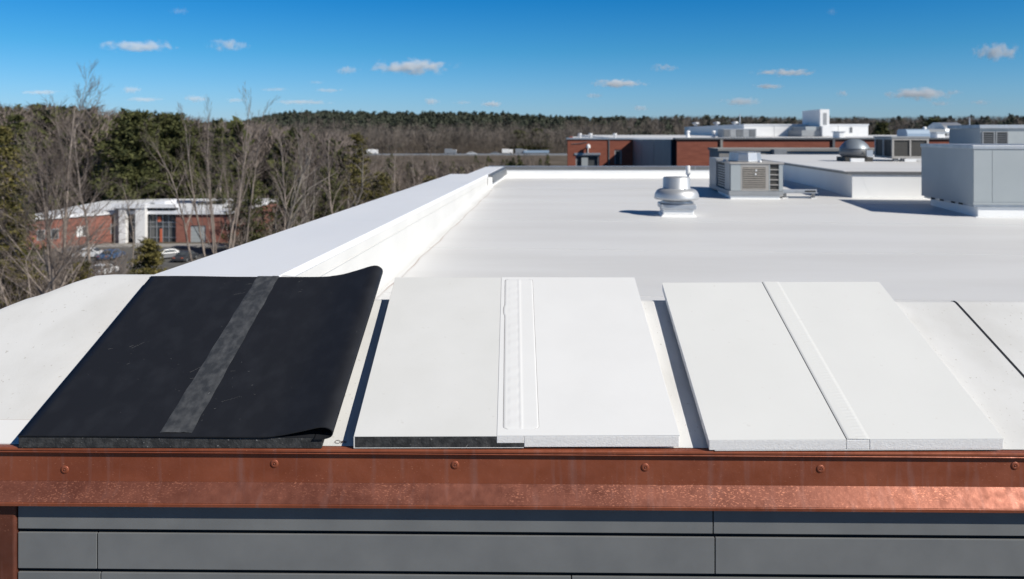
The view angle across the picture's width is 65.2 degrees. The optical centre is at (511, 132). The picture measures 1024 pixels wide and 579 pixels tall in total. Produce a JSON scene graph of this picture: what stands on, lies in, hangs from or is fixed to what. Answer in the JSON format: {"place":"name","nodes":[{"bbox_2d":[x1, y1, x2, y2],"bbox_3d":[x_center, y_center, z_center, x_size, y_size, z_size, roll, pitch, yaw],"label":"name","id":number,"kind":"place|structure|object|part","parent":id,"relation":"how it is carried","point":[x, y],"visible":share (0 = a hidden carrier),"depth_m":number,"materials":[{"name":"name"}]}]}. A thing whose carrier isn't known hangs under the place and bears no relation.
{"place":"outdoors","nodes":[
{"label":"outdoors","id":0,"kind":"place"},
{"bbox_2d":[68,244,237,246],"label":"pavement","id":1,"kind":"structure","parent":0,"point":[169,245],"depth_m":132.23,"materials":[{"name":"concrete"}]},
{"bbox_2d":[20,130,893,296],"bbox_3d":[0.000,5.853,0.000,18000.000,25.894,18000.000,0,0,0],"label":"ground","id":2,"kind":"structure","parent":0,"point":[558,161],"depth_m":314.81,"materials":[{"name":"brown soil"}]},
{"bbox_2d":[0,124,45,308],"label":"evergreen tree","id":3,"kind":"object","parent":2,"relation":"on","point":[6,135],"visible":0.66,"depth_m":71.96,"materials":[{"name":"green plant"}]},
{"bbox_2d":[3,109,45,248],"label":"bare tree","id":4,"kind":"object","parent":2,"relation":"on","point":[30,151],"visible":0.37,"depth_m":101.24,"materials":[{"name":"brown plant"}]},
{"bbox_2d":[2,113,47,284],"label":"evergreen tree","id":5,"kind":"object","parent":2,"relation":"on","point":[15,118],"visible":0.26,"depth_m":83.92,"materials":[{"name":"green plant"}]},
{"bbox_2d":[0,203,114,307],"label":"bare tree","id":6,"kind":"object","parent":2,"relation":"on","point":[60,278],"visible":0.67,"depth_m":58.50,"materials":[{"name":"brown plant"}]},
{"bbox_2d":[0,60,155,296],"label":"bare tree","id":7,"kind":"object","parent":2,"relation":"on","point":[49,220],"visible":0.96,"depth_m":61.03,"materials":[{"name":"brown plant"}]},
{"bbox_2d":[0,189,157,306],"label":"bare tree","id":8,"kind":"object","parent":2,"relation":"on","point":[62,268],"visible":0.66,"depth_m":51.67,"materials":[{"name":"brown plant"}]},
{"bbox_2d":[66,260,94,284],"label":"evergreen tree","id":9,"kind":"object","parent":2,"relation":"on","point":[83,271],"visible":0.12,"depth_m":65.68,"materials":[{"name":"green plant"}]},
{"bbox_2d":[51,118,128,260],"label":"bare tree","id":10,"kind":"object","parent":2,"relation":"on","point":[86,222],"visible":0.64,"depth_m":110.87,"materials":[{"name":"brown plant"}]},
{"bbox_2d":[112,242,143,273],"bbox_3d":[-23.980,13.008,50.284,2.155,12.203,1.819,0,0,29],"label":"bare tree","id":11,"kind":"object","parent":2,"relation":"on","point":[126,261],"visible":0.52,"depth_m":49.91,"materials":[{"name":"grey plant"}]},
{"bbox_2d":[28,247,230,288],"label":"parking lot","id":12,"kind":"structure","parent":2,"relation":"on","point":[168,262],"depth_m":120.30,"materials":[{"name":"grey asphalt"}]},
{"bbox_2d":[74,247,103,256],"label":"parked car","id":13,"kind":"object","parent":12,"relation":"on","point":[94,254],"visible":0.22,"depth_m":119.52,"materials":[{"name":"white metal"}]},
{"bbox_2d":[89,263,118,273],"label":"parked car","id":14,"kind":"object","parent":12,"relation":"on","point":[116,268],"visible":0.2,"depth_m":105.22,"materials":[{"name":"white metal"}]},
{"bbox_2d":[97,249,125,260],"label":"parked car","id":15,"kind":"object","parent":12,"relation":"on","point":[107,253],"visible":0.53,"depth_m":117.86,"materials":[{"name":"blue metal"}]},
{"bbox_2d":[158,248,178,258],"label":"parked car","id":16,"kind":"object","parent":12,"relation":"on","point":[169,252],"visible":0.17,"depth_m":118.92,"materials":[{"name":"silver metal"}]},
{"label":"side window","id":17,"kind":"part","parent":16,"relation":"part of","materials":[{"name":"glass"}]},
{"bbox_2d":[172,250,198,261],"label":"parked car","id":18,"kind":"object","parent":12,"relation":"on","point":[182,255],"visible":0.96,"depth_m":116.20,"materials":[{"name":"grey metal"}]},
{"bbox_2d":[115,178,144,266],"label":"bare tree","id":19,"kind":"object","parent":2,"relation":"on","point":[126,198],"visible":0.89,"depth_m":111.54,"materials":[{"name":"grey plant"}]},
{"bbox_2d":[86,109,185,202],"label":"evergreen tree","id":20,"kind":"object","parent":2,"relation":"on","point":[127,151],"visible":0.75,"depth_m":161.43,"materials":[{"name":"green plant"}]},
{"bbox_2d":[126,237,167,273],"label":"evergreen tree","id":21,"kind":"object","parent":2,"relation":"on","point":[148,259],"visible":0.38,"depth_m":69.80,"materials":[{"name":"green plant"}]},
{"bbox_2d":[26,198,277,250],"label":"brick office","id":22,"kind":"structure","parent":2,"relation":"on","point":[158,218],"depth_m":137.00,"materials":[{"name":"red brick"},{"name":"dark glass"},{"name":"white paint"}]},
{"bbox_2d":[51,228,58,238],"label":"window","id":23,"kind":"structure","parent":22,"relation":"in","point":[57,236],"depth_m":129.98,"materials":[{"name":"grey glass"}]},
{"bbox_2d":[191,226,205,241],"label":"garage door","id":24,"kind":"structure","parent":22,"relation":"in","point":[194,236],"depth_m":137.15,"materials":[{"name":"paint"}]},
{"bbox_2d":[129,109,209,198],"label":"evergreen tree","id":25,"kind":"object","parent":2,"relation":"on","point":[173,126],"visible":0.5,"depth_m":167.95,"materials":[{"name":"green plant"}]},
{"bbox_2d":[137,122,206,261],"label":"bare tree","id":26,"kind":"object","parent":2,"relation":"on","point":[183,219],"visible":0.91,"depth_m":94.87,"materials":[{"name":"brown plant"}]},
{"bbox_2d":[0,184,388,308],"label":"brush","id":27,"kind":"object","parent":2,"relation":"on","point":[24,295],"visible":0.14,"depth_m":89.55,"materials":[{"name":"brown plant"}]},
{"bbox_2d":[196,126,239,204],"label":"evergreen tree","id":28,"kind":"object","parent":2,"relation":"on","point":[218,135],"visible":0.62,"depth_m":149.59,"materials":[{"name":"green plant"}]},
{"bbox_2d":[175,87,262,256],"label":"bare tree","id":29,"kind":"object","parent":2,"relation":"on","point":[212,220],"visible":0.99,"depth_m":79.98,"materials":[{"name":"brown plant"}]},
{"bbox_2d":[209,96,276,247],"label":"bare tree","id":30,"kind":"object","parent":2,"relation":"on","point":[253,186],"visible":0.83,"depth_m":92.02,"materials":[{"name":"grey plant"}]},
{"bbox_2d":[220,168,271,246],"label":"evergreen tree","id":31,"kind":"object","parent":2,"relation":"on","point":[254,204],"visible":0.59,"depth_m":121.36,"materials":[{"name":"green plant"}]},
{"bbox_2d":[0,100,544,217],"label":"woodland bare trees","id":32,"kind":"object","parent":2,"relation":"on","point":[268,143],"visible":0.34,"depth_m":175.65,"materials":[{"name":"brown plant"}]},
{"bbox_2d":[0,102,549,213],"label":"woodland evergreens","id":33,"kind":"object","parent":2,"relation":"on","point":[231,125],"visible":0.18,"depth_m":174.25,"materials":[{"name":"green plant"}]},
{"bbox_2d":[260,161,307,236],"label":"evergreen tree","id":34,"kind":"object","parent":2,"relation":"on","point":[287,188],"visible":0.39,"depth_m":125.15,"materials":[{"name":"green plant"}]},
{"bbox_2d":[264,115,315,229],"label":"bare tree","id":35,"kind":"object","parent":2,"relation":"on","point":[283,187],"visible":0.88,"depth_m":113.14,"materials":[{"name":"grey plant"}]},
{"bbox_2d":[263,110,347,232],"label":"bare tree","id":36,"kind":"object","parent":2,"relation":"on","point":[298,209],"visible":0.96,"depth_m":67.99,"materials":[{"name":"brown plant"}]},
{"bbox_2d":[280,121,331,224],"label":"bare tree","id":37,"kind":"object","parent":2,"relation":"on","point":[303,182],"visible":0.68,"depth_m":84.43,"materials":[{"name":"brown plant"}]},
{"bbox_2d":[287,118,358,213],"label":"bare tree","id":38,"kind":"object","parent":2,"relation":"on","point":[329,197],"visible":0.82,"depth_m":118.61,"materials":[{"name":"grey plant"}]},
{"bbox_2d":[299,167,347,220],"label":"evergreen tree","id":39,"kind":"object","parent":2,"relation":"on","point":[324,194],"visible":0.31,"depth_m":129.44,"materials":[{"name":"green plant"}]},
{"bbox_2d":[336,131,377,208],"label":"evergreen tree","id":40,"kind":"object","parent":2,"relation":"on","point":[357,137],"visible":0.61,"depth_m":149.40,"materials":[{"name":"green plant"}]},
{"bbox_2d":[338,131,387,209],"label":"bare tree","id":41,"kind":"object","parent":2,"relation":"on","point":[361,191],"visible":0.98,"depth_m":91.67,"materials":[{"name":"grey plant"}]},
{"bbox_2d":[362,171,393,202],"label":"evergreen tree","id":42,"kind":"object","parent":2,"relation":"on","point":[376,193],"visible":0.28,"depth_m":141.44,"materials":[{"name":"green plant"}]},
{"bbox_2d":[359,131,412,201],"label":"bare tree","id":43,"kind":"object","parent":2,"relation":"on","point":[394,174],"visible":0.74,"depth_m":121.64,"materials":[{"name":"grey plant"}]},
{"bbox_2d":[380,141,436,194],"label":"bare tree","id":44,"kind":"object","parent":2,"relation":"on","point":[412,158],"visible":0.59,"depth_m":108.35,"materials":[{"name":"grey plant"}]},
{"bbox_2d":[418,175,435,184],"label":"evergreen tree","id":45,"kind":"object","parent":2,"relation":"on","point":[430,177],"visible":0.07,"depth_m":159.64,"materials":[{"name":"plant"}]},
{"bbox_2d":[424,138,452,182],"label":"bare tree","id":46,"kind":"object","parent":2,"relation":"on","point":[433,163],"visible":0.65,"depth_m":127.51,"materials":[{"name":"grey plant"}]},
{"bbox_2d":[364,154,566,155],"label":"highway","id":47,"kind":"structure","parent":2,"relation":"on","point":[468,155],"depth_m":339.84,"materials":[{"name":"grey asphalt"}]},
{"bbox_2d":[367,149,377,154],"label":"box truck","id":48,"kind":"object","parent":47,"relation":"on","point":[373,151],"visible":0.7,"depth_m":345.86,"materials":[{"name":"white paint"}]},
{"bbox_2d":[445,149,456,154],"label":"box truck","id":49,"kind":"object","parent":47,"relation":"on","point":[448,151],"visible":1,"depth_m":348.80,"materials":[{"name":"silver metal"}]},
{"bbox_2d":[502,149,512,154],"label":"box truck","id":50,"kind":"object","parent":47,"relation":"on","point":[505,151],"visible":0.95,"depth_m":351.81,"materials":[{"name":"white paint"}]},
{"bbox_2d":[515,149,525,154],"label":"box truck","id":51,"kind":"object","parent":47,"relation":"on","point":[517,151],"visible":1,"depth_m":347.80,"materials":[{"name":"silver metal"}]},
{"bbox_2d":[524,150,548,154],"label":"flatbed trailer","id":52,"kind":"object","parent":47,"relation":"on","point":[536,151],"visible":1,"depth_m":346.80,"materials":[{"name":"white"}]},
{"bbox_2d":[0,506,1023,578],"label":"siding wall","id":53,"kind":"structure","parent":2,"relation":"on","point":[57,542],"depth_m":3.79,"materials":[{"name":"metal"}]},
{"bbox_2d":[0,444,1023,512],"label":"roof edge flashing","id":54,"kind":"object","parent":53,"relation":"attached to","point":[694,479],"visible":1,"depth_m":3.78,"materials":[{"name":"brown metal"}]},
{"bbox_2d":[506,129,535,152],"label":"evergreen tree","id":55,"kind":"object","parent":2,"relation":"on","point":[520,146],"visible":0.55,"depth_m":392.70,"materials":[{"name":"plant"}]},
{"bbox_2d":[525,128,554,149],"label":"evergreen tree","id":56,"kind":"object","parent":2,"relation":"on","point":[539,146],"visible":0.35,"depth_m":397.85,"materials":[{"name":"plant"}]},
{"bbox_2d":[199,109,1023,148],"bbox_3d":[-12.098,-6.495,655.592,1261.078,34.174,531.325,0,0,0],"label":"hill pines","id":57,"kind":"object","parent":2,"relation":"on","point":[433,119],"visible":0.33,"depth_m":606.49,"materials":[{"name":"green plant"}]},
{"bbox_2d":[248,113,1023,153],"bbox_3d":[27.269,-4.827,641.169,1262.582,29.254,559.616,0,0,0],"label":"tree line","id":58,"kind":"object","parent":2,"relation":"on","point":[462,136],"visible":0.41,"depth_m":433.38,"materials":[{"name":"plant"}]},
{"bbox_2d":[566,133,948,165],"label":"brick building","id":59,"kind":"structure","parent":2,"relation":"on","point":[590,149],"depth_m":46.87,"materials":[{"name":"red brick"}]},
{"bbox_2d":[576,155,598,165],"bbox_3d":[5.846,2.450,62.145,1.826,1.417,0.190,0,0,0],"label":"window","id":60,"kind":"structure","parent":59,"relation":"in","point":[593,160],"depth_m":62.21,"materials":[{"name":"black glass"}]},
{"bbox_2d":[614,150,621,164],"bbox_3d":[8.222,1.904,62.145,0.557,1.151,0.190,0,0,0],"label":"window","id":61,"kind":"structure","parent":59,"relation":"in","point":[617,153],"depth_m":62.05,"materials":[{"name":"black glass"}]},
{"bbox_2d":[717,129,755,137],"bbox_3d":[16.516,0.042,58.821,2.430,0.636,1.658,0,0,0],"label":"louvred box","id":62,"kind":"object","parent":59,"relation":"on","point":[737,133],"visible":1,"depth_m":57.99,"materials":[{"name":"white metal"}]},
{"bbox_2d":[684,124,868,135],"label":"roof penthouse","id":63,"kind":"object","parent":59,"relation":"on","point":[783,129],"visible":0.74,"depth_m":80.00,"materials":[{"name":"white paint"}]},
{"bbox_2d":[788,109,833,135],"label":"cooling tower","id":64,"kind":"structure","parent":59,"relation":"on","point":[817,121],"depth_m":76.20,"materials":[{"name":"white metal"}]},
{"bbox_2d":[832,131,845,137],"bbox_3d":[19.794,0.141,48.500,0.400,0.437,1.080,0,0,0],"label":"roof box","id":65,"kind":"object","parent":59,"relation":"on","point":[838,134],"visible":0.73,"depth_m":48.11,"materials":[{"name":"white paint"}]},
{"bbox_2d":[897,127,929,135],"bbox_3d":[22.377,0.016,44.600,1.257,0.689,1.200,0,0,0],"label":"blue hood","id":66,"kind":"object","parent":59,"relation":"on","point":[924,131],"visible":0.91,"depth_m":44.10,"materials":[{"name":"white paint"}]},
{"bbox_2d":[930,132,945,137],"bbox_3d":[25.737,0.167,48.500,0.583,0.386,1.080,0,0,0],"label":"roof box","id":67,"kind":"object","parent":59,"relation":"on","point":[937,134],"visible":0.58,"depth_m":48.01,"materials":[{"name":"white paint"}]},
{"bbox_2d":[927,122,960,135],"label":"silver dome","id":68,"kind":"structure","parent":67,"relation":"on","point":[938,127],"depth_m":91.16,"materials":[{"name":"silver metal"}]},
{"bbox_2d":[869,121,894,134],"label":"evergreen tree","id":69,"kind":"object","parent":2,"relation":"on","point":[881,129],"visible":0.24,"depth_m":299.30,"materials":[{"name":"green plant"}]},
{"bbox_2d":[920,117,942,128],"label":"evergreen tree","id":70,"kind":"object","parent":2,"relation":"on","point":[931,120],"visible":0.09,"depth_m":299.73,"materials":[{"name":"green plant"}]},
{"bbox_3d":[15.800,10.169,13.500,36.400,18.262,18.200,0,0,0],"label":"building wall","id":71,"kind":"object","parent":2,"relation":"on","visible":0},
{"bbox_2d":[150,167,506,294],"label":"roof parapet","id":72,"kind":"structure","parent":71,"relation":"on","point":[394,235],"depth_m":8.13,"materials":[{"name":"white plastic"}]},
{"bbox_2d":[0,274,1023,449],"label":"sloping parapet","id":73,"kind":"structure","parent":71,"relation":"on","point":[48,340],"depth_m":4.54,"materials":[{"name":"white"}]},
{"bbox_2d":[18,265,382,447],"bbox_3d":[-1.589,1.176,4.474,1.508,0.644,1.371,0,0,1],"label":"rubber roof sample","id":74,"kind":"object","parent":73,"relation":"on","point":[212,362],"visible":1,"depth_m":4.26,"materials":[{"name":"black rubber"}]},
{"bbox_2d":[354,277,679,447],"bbox_3d":[0.021,1.211,4.454,1.564,0.567,1.358,0,0,1],"label":"white seam sample","id":75,"kind":"object","parent":73,"relation":"on","point":[483,362],"visible":1,"depth_m":4.25,"materials":[{"name":"white plastic roofing membrane"},{"name":"black foam"}]},
{"bbox_2d":[662,282,1003,450],"bbox_3d":[1.625,1.220,4.412,1.384,0.550,1.331,0,0,1],"label":"white board sample","id":76,"kind":"object","parent":73,"relation":"on","point":[796,366],"visible":1,"depth_m":4.22,"materials":[{"name":"plastic"}]},
{"bbox_2d":[488,166,708,177],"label":"parapet","id":77,"kind":"structure","parent":71,"relation":"on","point":[594,171],"depth_m":22.30,"materials":[{"name":"white plastic"}]},
{"bbox_2d":[375,178,1023,300],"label":"flat roof","id":78,"kind":"structure","parent":71,"relation":"on","point":[911,249],"depth_m":10.69,"materials":[{"name":"white plastic"}]},
{"bbox_2d":[654,176,698,216],"bbox_3d":[2.776,1.069,13.495,0.750,0.659,0.750,0,0,4],"label":"exhaust fan","id":79,"kind":"object","parent":78,"relation":"on","point":[676,195],"visible":1,"depth_m":13.25,"materials":[{"name":"metal"}]},
{"bbox_2d":[686,166,691,187],"bbox_3d":[4.069,1.017,18.494,0.176,0.502,0.176,0,0,0],"label":"vent pipe","id":80,"kind":"object","parent":78,"relation":"on","point":[687,170],"visible":0.65,"depth_m":18.45,"materials":[{"name":"white metal"}]},
{"bbox_2d":[709,151,783,198],"bbox_3d":[4.951,0.869,17.074,1.068,0.940,2.370,0,0,4],"label":"air conditioner","id":81,"kind":"object","parent":78,"relation":"on","point":[743,175],"visible":1,"depth_m":15.94,"materials":[{"name":"paint"}]},
{"bbox_2d":[780,189,817,198],"bbox_3d":[5.809,1.240,16.331,0.699,0.192,0.570,0,0,4],"label":"pipe rack","id":82,"kind":"object","parent":78,"relation":"on","point":[811,191],"visible":0.83,"depth_m":16.09,"materials":[{"name":"silver metal"}]},
{"bbox_2d":[728,154,923,197],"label":"raised roof","id":83,"kind":"structure","parent":78,"relation":"on","point":[878,177],"depth_m":17.28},
{"bbox_2d":[837,139,872,161],"bbox_3d":[9.302,0.481,21.678,0.781,0.610,0.913,0,0,4],"label":"roof ventilator","id":84,"kind":"object","parent":83,"relation":"on","point":[854,150],"visible":1,"depth_m":21.41,"materials":[{"name":"silver metal"}]},
{"bbox_2d":[873,136,929,161],"bbox_3d":[10.719,0.450,22.057,0.990,0.694,1.320,0,0,4],"label":"condenser","id":85,"kind":"object","parent":83,"relation":"on","point":[895,148],"visible":0.87,"depth_m":21.46,"materials":[{"name":"white paint"}]},
{"bbox_2d":[947,125,1023,143],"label":"louvred unit","id":86,"kind":"object","parent":83,"relation":"on","point":[986,134],"visible":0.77,"depth_m":26.01,"materials":[{"name":"paint"}]},
{"bbox_2d":[920,144,1023,217],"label":"rooftop unit","id":87,"kind":"object","parent":78,"relation":"on","point":[982,180],"visible":0.95,"depth_m":13.18,"materials":[{"name":"paint"}]},
{"bbox_2d":[708,147,873,156],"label":"wall","id":88,"kind":"structure","parent":71,"relation":"on","point":[719,151],"depth_m":32.82,"materials":[{"name":"concrete"}]},
{"bbox_2d":[0,0,1023,129],"label":"sky","id":89,"kind":"structure","parent":0,"point":[874,59],"materials":[{"name":"blue"}]}
]}

